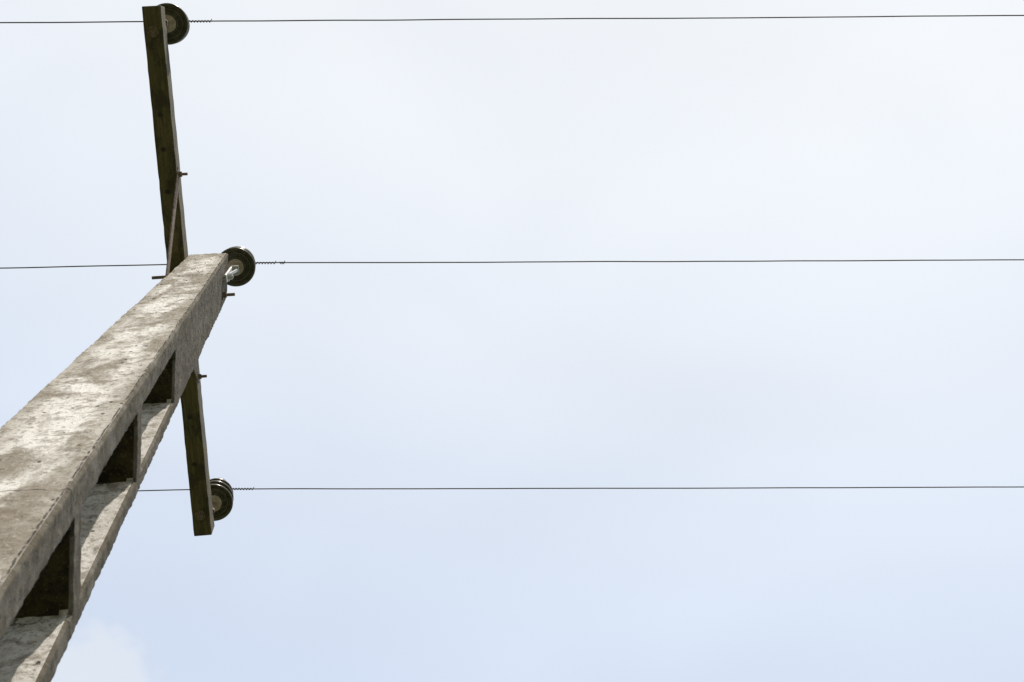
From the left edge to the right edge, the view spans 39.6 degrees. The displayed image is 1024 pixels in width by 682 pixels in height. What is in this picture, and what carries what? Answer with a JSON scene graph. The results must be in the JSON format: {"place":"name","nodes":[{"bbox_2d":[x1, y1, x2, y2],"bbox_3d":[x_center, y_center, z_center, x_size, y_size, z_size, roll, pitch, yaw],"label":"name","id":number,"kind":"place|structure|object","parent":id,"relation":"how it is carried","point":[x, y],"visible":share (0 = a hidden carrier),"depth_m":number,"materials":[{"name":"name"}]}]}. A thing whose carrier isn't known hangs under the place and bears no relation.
{"place":"outdoors","nodes":[
{"label":"outdoors","id":0,"kind":"place"},
{"bbox_2d":[0,0,1023,681],"label":"sky","id":1,"kind":"structure","parent":0,"point":[853,138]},
{"bbox_3d":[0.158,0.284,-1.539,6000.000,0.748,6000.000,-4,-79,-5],"label":"ground","id":2,"kind":"structure","parent":0,"visible":0},
{"bbox_2d":[0,253,227,681],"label":"concrete utility pole","id":3,"kind":"object","parent":2,"relation":"on","point":[81,435],"visible":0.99,"depth_m":4.65,"materials":[{"name":"grey concrete"}]},
{"bbox_2d":[142,5,234,535],"bbox_3d":[-1.947,-0.344,8.638,0.490,0.844,3.335,-4,-79,-5],"label":"crossarm","id":4,"kind":"object","parent":3,"relation":"attached to","point":[170,174],"visible":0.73,"depth_m":8.78,"materials":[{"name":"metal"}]},
{"bbox_2d":[157,3,189,44],"bbox_3d":[-2.179,-2.017,9.065,0.258,0.665,0.258,-4,-79,-5],"label":"power line insulator","id":5,"kind":"object","parent":4,"relation":"attached to","point":[177,23],"visible":0.68,"depth_m":8.96,"materials":[{"name":"brown ceramic"}]},
{"bbox_2d":[210,478,233,520],"bbox_3d":[-2.012,1.062,9.650,0.258,0.665,0.258,-4,-79,-5],"label":"power line insulator","id":6,"kind":"object","parent":4,"relation":"attached to","point":[222,495],"visible":0.73,"depth_m":9.55,"materials":[{"name":"brown ceramic"}]},
{"bbox_2d":[0,15,1023,22],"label":"power line wire","id":7,"kind":"object","parent":4,"relation":"attached to","point":[206,21],"visible":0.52,"depth_m":9.46,"materials":[{"name":"grey metal"}]},
{"bbox_2d":[138,486,1023,490],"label":"power line wire","id":8,"kind":"object","parent":4,"relation":"attached to","point":[616,488],"visible":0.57,"depth_m":10.09,"materials":[{"name":"grey metal"}]},
{"bbox_2d":[222,246,255,286],"bbox_3d":[-1.797,-0.473,9.215,0.258,1.005,0.258,-4,-79,-5],"label":"power line insulator","id":9,"kind":"object","parent":3,"relation":"attached to","point":[241,267],"visible":0.89,"depth_m":9.27,"materials":[{"name":"brown ceramic"}]},
{"bbox_2d":[0,259,1023,268],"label":"power line wire","id":10,"kind":"object","parent":3,"relation":"attached to","point":[532,262],"visible":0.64,"depth_m":9.78,"materials":[{"name":"grey metal"}]}
]}

